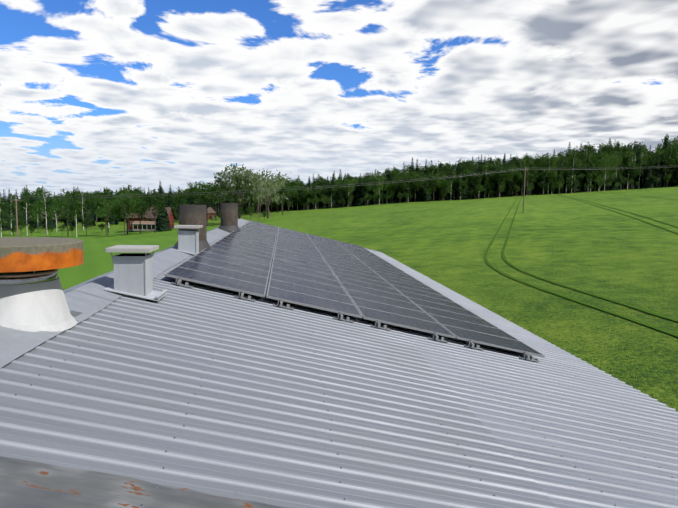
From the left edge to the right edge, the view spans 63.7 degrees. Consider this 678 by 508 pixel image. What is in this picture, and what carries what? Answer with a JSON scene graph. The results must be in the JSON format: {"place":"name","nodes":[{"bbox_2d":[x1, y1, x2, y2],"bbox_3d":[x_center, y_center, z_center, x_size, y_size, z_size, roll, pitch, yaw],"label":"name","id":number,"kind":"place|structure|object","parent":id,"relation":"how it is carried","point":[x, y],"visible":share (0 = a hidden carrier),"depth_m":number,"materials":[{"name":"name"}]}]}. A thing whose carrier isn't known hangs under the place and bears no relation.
{"place":"outdoors","nodes":[
{"label":"outdoors","id":0,"kind":"place"},
{"bbox_2d":[0,221,677,507],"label":"barn roof","id":1,"kind":"structure","parent":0,"point":[99,421],"depth_m":4.75,"materials":[{"name":"metal"}]},
{"bbox_2d":[0,186,677,410],"bbox_3d":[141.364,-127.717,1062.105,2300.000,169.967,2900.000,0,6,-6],"label":"terrain","id":2,"kind":"structure","parent":0,"point":[572,242],"depth_m":53.38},
{"bbox_2d":[0,197,10,236],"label":"birch tree","id":3,"kind":"object","parent":2,"relation":"on","point":[3,222],"visible":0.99,"depth_m":195.55,"materials":[{"name":"green plant"}]},
{"bbox_2d":[0,190,15,230],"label":"spruce tree","id":4,"kind":"object","parent":2,"relation":"on","point":[6,228],"visible":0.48,"depth_m":248.57,"materials":[{"name":"green plant"}]},
{"bbox_2d":[6,194,22,234],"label":"birch tree","id":5,"kind":"object","parent":2,"relation":"on","point":[13,204],"visible":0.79,"depth_m":213.74,"materials":[{"name":"green plant"}]},
{"bbox_2d":[14,185,36,235],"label":"birch tree","id":6,"kind":"object","parent":2,"relation":"on","point":[25,199],"visible":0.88,"depth_m":199.67,"materials":[{"name":"green plant"}]},
{"bbox_2d":[29,194,43,227],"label":"spruce tree","id":7,"kind":"object","parent":2,"relation":"on","point":[35,224],"visible":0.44,"depth_m":258.01,"materials":[{"name":"green plant"}]},
{"bbox_2d":[31,185,53,226],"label":"birch tree","id":8,"kind":"object","parent":2,"relation":"on","point":[41,204],"visible":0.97,"depth_m":195.64,"materials":[{"name":"green plant"}]},
{"bbox_2d":[42,194,55,228],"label":"spruce tree","id":9,"kind":"object","parent":2,"relation":"on","point":[52,223],"visible":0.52,"depth_m":249.04,"materials":[{"name":"green plant"}]},
{"bbox_2d":[46,197,64,231],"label":"birch tree","id":10,"kind":"object","parent":2,"relation":"on","point":[50,207],"visible":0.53,"depth_m":217.05,"materials":[{"name":"green plant"}]},
{"bbox_2d":[51,188,81,236],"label":"broad tree","id":11,"kind":"object","parent":2,"relation":"on","point":[59,203],"visible":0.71,"depth_m":184.26,"materials":[{"name":"green plant"}]},
{"bbox_2d":[63,193,77,225],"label":"spruce tree","id":12,"kind":"object","parent":2,"relation":"on","point":[71,223],"visible":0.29,"depth_m":255.60,"materials":[{"name":"green plant"}]},
{"bbox_2d":[65,187,87,236],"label":"birch tree","id":13,"kind":"object","parent":2,"relation":"on","point":[75,197],"visible":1,"depth_m":178.21,"materials":[{"name":"green plant"}]},
{"bbox_2d":[73,191,91,229],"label":"birch tree","id":14,"kind":"object","parent":2,"relation":"on","point":[85,201],"visible":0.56,"depth_m":220.82,"materials":[{"name":"green plant"}]},
{"bbox_2d":[80,217,93,235],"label":"broad tree","id":15,"kind":"object","parent":2,"relation":"on","point":[85,221],"visible":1,"depth_m":186.88,"materials":[{"name":"green plant"}]},
{"bbox_2d":[82,194,95,226],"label":"spruce tree","id":16,"kind":"object","parent":2,"relation":"on","point":[91,216],"visible":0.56,"depth_m":248.83,"materials":[{"name":"green plant"}]},
{"bbox_2d":[89,192,99,223],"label":"broad tree","id":17,"kind":"object","parent":2,"relation":"on","point":[95,198],"visible":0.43,"depth_m":278.97,"materials":[{"name":"green plant"}]},
{"bbox_2d":[90,194,116,234],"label":"broad tree","id":18,"kind":"object","parent":2,"relation":"on","point":[100,202],"visible":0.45,"depth_m":180.56,"materials":[{"name":"green plant"}]},
{"bbox_2d":[94,198,116,236],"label":"broad tree","id":19,"kind":"object","parent":2,"relation":"on","point":[107,210],"visible":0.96,"depth_m":170.45,"materials":[{"name":"green plant"}]},
{"bbox_2d":[112,194,136,235],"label":"broad tree","id":20,"kind":"object","parent":2,"relation":"on","point":[127,201],"visible":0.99,"depth_m":169.51,"materials":[{"name":"green plant"}]},
{"bbox_2d":[111,185,142,233],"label":"broad tree","id":21,"kind":"object","parent":2,"relation":"on","point":[122,192],"visible":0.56,"depth_m":178.74,"materials":[{"name":"green plant"}]},
{"bbox_2d":[130,200,149,233],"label":"broad tree","id":22,"kind":"object","parent":2,"relation":"on","point":[141,211],"visible":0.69,"depth_m":176.15,"materials":[{"name":"green plant"}]},
{"bbox_2d":[126,207,175,231],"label":"farmhouse","id":23,"kind":"object","parent":2,"relation":"on","point":[147,223],"visible":0.58,"depth_m":193.03,"materials":[{"name":"wood"}]},
{"bbox_2d":[139,189,168,232],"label":"broad tree","id":24,"kind":"object","parent":2,"relation":"on","point":[160,206],"visible":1,"depth_m":171.01,"materials":[{"name":"green plant"}]},
{"bbox_2d":[156,196,171,231],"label":"spruce tree","id":25,"kind":"object","parent":2,"relation":"on","point":[163,222],"visible":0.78,"depth_m":180.34,"materials":[{"name":"green plant"}]},
{"bbox_2d":[169,193,189,216],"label":"broad tree","id":26,"kind":"object","parent":2,"relation":"on","point":[176,201],"visible":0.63,"depth_m":183.30,"materials":[{"name":"green plant"}]},
{"bbox_2d":[184,181,206,202],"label":"broad tree","id":27,"kind":"object","parent":2,"relation":"on","point":[191,191],"visible":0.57,"depth_m":238.41,"materials":[{"name":"green plant"}]},
{"bbox_2d":[193,182,222,225],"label":"broad tree","id":28,"kind":"object","parent":2,"relation":"on","point":[209,189],"visible":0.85,"depth_m":193.85,"materials":[{"name":"green plant"}]},
{"bbox_2d":[206,207,215,219],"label":"red outbuilding","id":29,"kind":"structure","parent":2,"relation":"on","point":[209,210],"depth_m":256.16,"materials":[{"name":"wood"}]},
{"bbox_2d":[203,182,227,220],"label":"broad tree","id":30,"kind":"object","parent":2,"relation":"on","point":[209,183],"visible":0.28,"depth_m":221.73,"materials":[{"name":"green plant"}]},
{"bbox_2d":[229,184,251,213],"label":"broad tree","id":31,"kind":"object","parent":2,"relation":"on","point":[249,195],"visible":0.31,"depth_m":233.03,"materials":[{"name":"green plant"}]},
{"bbox_2d":[211,163,270,218],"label":"willow tree","id":32,"kind":"object","parent":2,"relation":"on","point":[238,179],"visible":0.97,"depth_m":193.47,"materials":[{"name":"green plant"}]},
{"bbox_2d":[248,169,287,218],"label":"willow tree","id":33,"kind":"object","parent":2,"relation":"on","point":[273,183],"visible":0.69,"depth_m":208.30,"materials":[{"name":"green plant"}]},
{"bbox_2d":[276,176,296,214],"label":"broad tree","id":34,"kind":"object","parent":2,"relation":"on","point":[285,192],"visible":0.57,"depth_m":231.21,"materials":[{"name":"green plant"}]},
{"bbox_2d":[282,180,297,211],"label":"broad tree","id":35,"kind":"object","parent":2,"relation":"on","point":[294,190],"visible":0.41,"depth_m":275.25,"materials":[{"name":"green plant"}]},
{"bbox_2d":[319,180,327,207],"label":"spruce tree","id":36,"kind":"object","parent":2,"relation":"on","point":[322,205],"visible":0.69,"depth_m":300.30,"materials":[{"name":"green plant"}]},
{"bbox_2d":[326,175,339,207],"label":"spruce tree","id":37,"kind":"object","parent":2,"relation":"on","point":[334,202],"visible":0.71,"depth_m":299.16,"materials":[{"name":"green plant"}]},
{"bbox_2d":[0,165,677,236],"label":"power line poles and wires","id":38,"kind":"object","parent":2,"relation":"on","point":[15,200],"visible":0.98,"depth_m":99.75,"materials":[{"name":"grey wood"}]},
{"bbox_2d":[335,184,348,195],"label":"broad tree","id":39,"kind":"object","parent":2,"relation":"on","point":[344,188],"visible":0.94,"depth_m":297.09,"materials":[{"name":"green plant"}]},
{"bbox_2d":[344,178,359,206],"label":"broad tree","id":40,"kind":"object","parent":2,"relation":"on","point":[347,180],"visible":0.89,"depth_m":298.06,"materials":[{"name":"green plant"}]},
{"bbox_2d":[352,174,366,205],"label":"spruce tree","id":41,"kind":"object","parent":2,"relation":"on","point":[358,194],"visible":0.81,"depth_m":298.64,"materials":[{"name":"green plant"}]},
{"bbox_2d":[358,178,375,205],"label":"broad tree","id":42,"kind":"object","parent":2,"relation":"on","point":[369,187],"visible":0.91,"depth_m":296.07,"materials":[{"name":"green plant"}]},
{"bbox_2d":[373,176,385,204],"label":"birch tree","id":43,"kind":"object","parent":2,"relation":"on","point":[379,180],"visible":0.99,"depth_m":297.28,"materials":[{"name":"green plant"}]},
{"bbox_2d":[385,171,396,202],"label":"spruce tree","id":44,"kind":"object","parent":2,"relation":"on","point":[393,200],"visible":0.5,"depth_m":303.28,"materials":[{"name":"green plant"}]},
{"bbox_2d":[392,176,406,202],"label":"broad tree","id":45,"kind":"object","parent":2,"relation":"on","point":[399,185],"visible":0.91,"depth_m":299.24,"materials":[{"name":"green plant"}]},
{"bbox_2d":[400,175,416,202],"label":"broad tree","id":46,"kind":"object","parent":2,"relation":"on","point":[409,177],"visible":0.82,"depth_m":298.35,"materials":[{"name":"green plant"}]},
{"bbox_2d":[403,172,413,193],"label":"birch tree","id":47,"kind":"object","parent":2,"relation":"on","point":[409,183],"visible":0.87,"depth_m":299.07,"materials":[{"name":"green plant"}]},
{"bbox_2d":[411,172,421,198],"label":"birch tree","id":48,"kind":"object","parent":2,"relation":"on","point":[416,186],"visible":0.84,"depth_m":299.55,"materials":[{"name":"green plant"}]},
{"bbox_2d":[415,184,423,200],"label":"spruce tree","id":49,"kind":"object","parent":2,"relation":"on","point":[419,197],"visible":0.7,"depth_m":302.00,"materials":[{"name":"green plant"}]},
{"bbox_2d":[415,173,431,201],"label":"broad tree","id":50,"kind":"object","parent":2,"relation":"on","point":[425,180],"visible":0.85,"depth_m":298.03,"materials":[{"name":"green plant"}]},
{"bbox_2d":[422,176,430,201],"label":"spruce tree","id":51,"kind":"object","parent":2,"relation":"on","point":[426,197],"visible":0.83,"depth_m":298.19,"materials":[{"name":"green plant"}]},
{"bbox_2d":[429,172,443,200],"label":"broad tree","id":52,"kind":"object","parent":2,"relation":"on","point":[433,181],"visible":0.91,"depth_m":297.87,"materials":[{"name":"green plant"}]},
{"bbox_2d":[438,164,454,178],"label":"broad tree","id":53,"kind":"object","parent":2,"relation":"on","point":[446,169],"visible":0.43,"depth_m":314.01,"materials":[{"name":"green plant"}]},
{"bbox_2d":[452,177,465,190],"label":"broad tree","id":54,"kind":"object","parent":2,"relation":"on","point":[456,181],"visible":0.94,"depth_m":301.61,"materials":[{"name":"green plant"}]},
{"bbox_2d":[456,170,467,199],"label":"spruce tree","id":55,"kind":"object","parent":2,"relation":"on","point":[464,196],"visible":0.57,"depth_m":303.09,"materials":[{"name":"green plant"}]},
{"bbox_2d":[463,169,473,199],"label":"birch tree","id":56,"kind":"object","parent":2,"relation":"on","point":[467,176],"visible":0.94,"depth_m":301.97,"materials":[{"name":"green plant"}]},
{"bbox_2d":[469,170,482,198],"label":"broad tree","id":57,"kind":"object","parent":2,"relation":"on","point":[476,177],"visible":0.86,"depth_m":302.02,"materials":[{"name":"green plant"}]},
{"bbox_2d":[472,164,485,197],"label":"spruce tree","id":58,"kind":"object","parent":2,"relation":"on","point":[480,194],"visible":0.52,"depth_m":305.91,"materials":[{"name":"green plant"}]},
{"bbox_2d":[481,161,493,197],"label":"birch tree","id":59,"kind":"object","parent":2,"relation":"on","point":[486,167],"visible":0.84,"depth_m":304.20,"materials":[{"name":"green plant"}]},
{"bbox_2d":[483,169,494,197],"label":"birch tree","id":60,"kind":"object","parent":2,"relation":"on","point":[490,183],"visible":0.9,"depth_m":302.26,"materials":[{"name":"green plant"}]},
{"bbox_2d":[490,165,508,196],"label":"broad tree","id":61,"kind":"object","parent":2,"relation":"on","point":[497,176],"visible":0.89,"depth_m":300.88,"materials":[{"name":"green plant"}]},
{"bbox_2d":[500,163,513,195],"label":"spruce tree","id":62,"kind":"object","parent":2,"relation":"on","point":[504,192],"visible":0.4,"depth_m":306.83,"materials":[{"name":"green plant"}]},
{"bbox_2d":[502,168,514,196],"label":"broad tree","id":63,"kind":"object","parent":2,"relation":"on","point":[510,179],"visible":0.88,"depth_m":302.02,"materials":[{"name":"green plant"}]},
{"bbox_2d":[507,166,520,184],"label":"broad tree","id":64,"kind":"object","parent":2,"relation":"on","point":[515,174],"visible":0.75,"depth_m":301.14,"materials":[{"name":"green plant"}]},
{"bbox_2d":[351,189,677,336],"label":"tire tracks","id":65,"kind":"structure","parent":2,"relation":"on","point":[579,301],"depth_m":36.49},
{"bbox_2d":[520,168,529,187],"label":"birch tree","id":66,"kind":"object","parent":2,"relation":"on","point":[527,172],"visible":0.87,"depth_m":302.74,"materials":[{"name":"green plant"}]},
{"bbox_2d":[522,166,539,194],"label":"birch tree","id":67,"kind":"object","parent":2,"relation":"on","point":[533,179],"visible":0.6,"depth_m":303.74,"materials":[{"name":"green plant"}]},
{"bbox_2d":[519,154,544,168],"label":"broad tree","id":68,"kind":"object","parent":2,"relation":"on","point":[529,161],"visible":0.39,"depth_m":315.45,"materials":[{"name":"green plant"}]},
{"bbox_2d":[534,167,545,194],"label":"spruce tree","id":69,"kind":"object","parent":2,"relation":"on","point":[539,190],"visible":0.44,"depth_m":309.40,"materials":[{"name":"green plant"}]},
{"bbox_2d":[537,163,550,194],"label":"birch tree","id":70,"kind":"object","parent":2,"relation":"on","point":[541,182],"visible":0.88,"depth_m":304.59,"materials":[{"name":"green plant"}]},
{"bbox_2d":[542,154,556,186],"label":"birch tree","id":71,"kind":"object","parent":2,"relation":"on","point":[552,167],"visible":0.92,"depth_m":302.71,"materials":[{"name":"green plant"}]},
{"bbox_2d":[544,160,557,193],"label":"spruce tree","id":72,"kind":"object","parent":2,"relation":"on","point":[548,190],"visible":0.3,"depth_m":307.00,"materials":[{"name":"green plant"}]},
{"bbox_2d":[549,170,558,193],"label":"birch tree","id":73,"kind":"object","parent":2,"relation":"on","point":[555,182],"visible":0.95,"depth_m":302.64,"materials":[{"name":"green plant"}]},
{"bbox_2d":[555,167,564,189],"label":"birch tree","id":74,"kind":"object","parent":2,"relation":"on","point":[560,180],"visible":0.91,"depth_m":302.76,"materials":[{"name":"green plant"}]},
{"bbox_2d":[556,161,566,193],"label":"spruce tree","id":75,"kind":"object","parent":2,"relation":"on","point":[563,189],"visible":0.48,"depth_m":308.90,"materials":[{"name":"green plant"}]},
{"bbox_2d":[562,165,572,191],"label":"birch tree","id":76,"kind":"object","parent":2,"relation":"on","point":[568,178],"visible":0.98,"depth_m":303.25,"materials":[{"name":"green plant"}]},
{"bbox_2d":[565,151,581,192],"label":"spruce tree","id":77,"kind":"object","parent":2,"relation":"on","point":[577,189],"visible":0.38,"depth_m":306.32,"materials":[{"name":"green plant"}]},
{"bbox_2d":[568,156,579,192],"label":"birch tree","id":78,"kind":"object","parent":2,"relation":"on","point":[576,165],"visible":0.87,"depth_m":303.71,"materials":[{"name":"green plant"}]},
{"bbox_2d":[573,161,590,189],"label":"broad tree","id":79,"kind":"object","parent":2,"relation":"on","point":[585,166],"visible":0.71,"depth_m":304.48,"materials":[{"name":"green plant"}]},
{"bbox_2d":[582,154,596,187],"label":"birch tree","id":80,"kind":"object","parent":2,"relation":"on","point":[587,160],"visible":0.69,"depth_m":305.57,"materials":[{"name":"green plant"}]},
{"bbox_2d":[586,162,596,191],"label":"birch tree","id":81,"kind":"object","parent":2,"relation":"on","point":[592,172],"visible":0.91,"depth_m":303.51,"materials":[{"name":"green plant"}]},
{"bbox_2d":[583,143,611,154],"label":"broad tree","id":82,"kind":"object","parent":2,"relation":"on","point":[594,150],"visible":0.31,"depth_m":330.20,"materials":[{"name":"green plant"}]},
{"bbox_2d":[590,160,606,190],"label":"broad tree","id":83,"kind":"object","parent":2,"relation":"on","point":[596,166],"visible":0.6,"depth_m":305.17,"materials":[{"name":"green plant"}]},
{"bbox_2d":[600,160,611,190],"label":"birch tree","id":84,"kind":"object","parent":2,"relation":"on","point":[609,168],"visible":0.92,"depth_m":305.74,"materials":[{"name":"green plant"}]},
{"bbox_2d":[596,148,622,190],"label":"broad tree","id":85,"kind":"object","parent":2,"relation":"on","point":[604,156],"visible":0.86,"depth_m":305.08,"materials":[{"name":"green plant"}]},
{"bbox_2d":[600,159,619,190],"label":"broad tree","id":86,"kind":"object","parent":2,"relation":"on","point":[613,166],"visible":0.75,"depth_m":305.21,"materials":[{"name":"green plant"}]},
{"bbox_2d":[607,169,620,189],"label":"spruce tree","id":87,"kind":"object","parent":2,"relation":"on","point":[613,187],"visible":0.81,"depth_m":306.05,"materials":[{"name":"green plant"}]},
{"bbox_2d":[617,163,627,189],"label":"birch tree","id":88,"kind":"object","parent":2,"relation":"on","point":[620,175],"visible":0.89,"depth_m":305.46,"materials":[{"name":"green plant"}]},
{"bbox_2d":[621,152,636,188],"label":"birch tree","id":89,"kind":"object","parent":2,"relation":"on","point":[629,156],"visible":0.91,"depth_m":304.78,"materials":[{"name":"green plant"}]},
{"bbox_2d":[626,161,643,188],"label":"broad tree","id":90,"kind":"object","parent":2,"relation":"on","point":[634,166],"visible":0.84,"depth_m":303.81,"materials":[{"name":"green plant"}]},
{"bbox_2d":[634,143,643,188],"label":"spruce tree","id":91,"kind":"object","parent":2,"relation":"on","point":[637,153],"visible":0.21,"depth_m":312.61,"materials":[{"name":"green plant"}]},
{"bbox_2d":[636,150,651,188],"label":"birch tree","id":92,"kind":"object","parent":2,"relation":"on","point":[644,155],"visible":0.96,"depth_m":304.26,"materials":[{"name":"green plant"}]},
{"bbox_2d":[635,151,656,187],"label":"broad tree","id":93,"kind":"object","parent":2,"relation":"on","point":[650,152],"visible":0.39,"depth_m":307.18,"materials":[{"name":"green plant"}]},
{"bbox_2d":[641,164,653,187],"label":"spruce tree","id":94,"kind":"object","parent":2,"relation":"on","point":[647,183],"visible":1,"depth_m":302.46,"materials":[{"name":"green plant"}]},
{"bbox_2d":[642,155,661,174],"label":"broad tree","id":95,"kind":"object","parent":2,"relation":"on","point":[653,161],"visible":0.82,"depth_m":302.69,"materials":[{"name":"green plant"}]},
{"bbox_2d":[652,154,661,187],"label":"spruce tree","id":96,"kind":"object","parent":2,"relation":"on","point":[657,172],"visible":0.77,"depth_m":302.36,"materials":[{"name":"green plant"}]},
{"bbox_2d":[658,149,677,186],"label":"broad tree","id":97,"kind":"object","parent":2,"relation":"on","point":[672,158],"visible":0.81,"depth_m":302.25,"materials":[{"name":"green plant"}]},
{"bbox_2d":[660,147,676,182],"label":"birch tree","id":98,"kind":"object","parent":2,"relation":"on","point":[666,158],"visible":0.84,"depth_m":302.18,"materials":[{"name":"green plant"}]},
{"bbox_3d":[-0.016,3.762,13.461,8.445,7.520,39.500,0,6,-6],"label":"barn","id":99,"kind":"object","parent":2,"relation":"on","visible":0},
{"bbox_2d":[0,269,77,331],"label":"vent pipe base","id":100,"kind":"object","parent":99,"relation":"on","point":[33,301],"visible":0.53,"depth_m":5.08,"materials":[{"name":"white"}]},
{"bbox_2d":[0,237,83,272],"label":"vent cap","id":101,"kind":"object","parent":100,"relation":"on","point":[21,254],"visible":1,"depth_m":4.99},
{"bbox_2d":[104,245,167,300],"bbox_3d":[-2.739,0.260,7.390,0.695,0.716,0.591,0,6,-6],"label":"box vent","id":102,"kind":"object","parent":99,"relation":"on","point":[133,277],"visible":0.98,"depth_m":7.21,"materials":[{"name":"grey"}]},
{"bbox_2d":[173,225,202,255],"bbox_3d":[-3.442,-0.300,12.647,0.695,0.716,0.591,0,6,-6],"label":"box vent","id":103,"kind":"object","parent":99,"relation":"on","point":[188,241],"visible":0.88,"depth_m":12.46,"materials":[{"name":"grey"}]},
{"bbox_2d":[0,218,379,367],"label":"ridge cap","id":104,"kind":"object","parent":99,"relation":"on","point":[89,298],"visible":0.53,"depth_m":6.51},
{"bbox_2d":[173,205,210,250],"bbox_3d":[-3.639,-0.634,13.568,0.990,1.172,0.990,0,6,-6],"label":"round pipe","id":105,"kind":"object","parent":99,"relation":"on","point":[192,214],"visible":0.59,"depth_m":13.28,"materials":[{"name":"grey"}]},
{"bbox_2d":[218,203,239,231],"bbox_3d":[-4.351,-1.416,21.599,0.990,1.194,0.990,0,6,-6],"label":"round pipe","id":106,"kind":"object","parent":99,"relation":"on","point":[229,216],"visible":0.89,"depth_m":21.30,"materials":[{"name":"grey"}]},
{"bbox_2d":[14,280,672,506],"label":"roof screws","id":107,"kind":"object","parent":99,"relation":"on","point":[156,486],"visible":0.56,"depth_m":4.92,"materials":[{"name":"grey"}]},
{"bbox_2d":[171,225,538,361],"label":"mounting brackets","id":108,"kind":"object","parent":99,"relation":"on","point":[470,343],"visible":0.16,"depth_m":9.16,"materials":[{"name":"metal"}]},
{"bbox_2d":[164,221,544,357],"bbox_3d":[-0.753,-0.058,20.634,6.511,1.474,23.087,0,6,-6],"label":"solar array","id":109,"kind":"object","parent":108,"relation":"on","point":[322,273],"visible":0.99,"depth_m":12.28,"materials":[{"name":"glass"}]},
{"bbox_2d":[0,0,677,198],"label":"sky","id":110,"kind":"structure","parent":0,"point":[95,95],"materials":[{"name":"white"}]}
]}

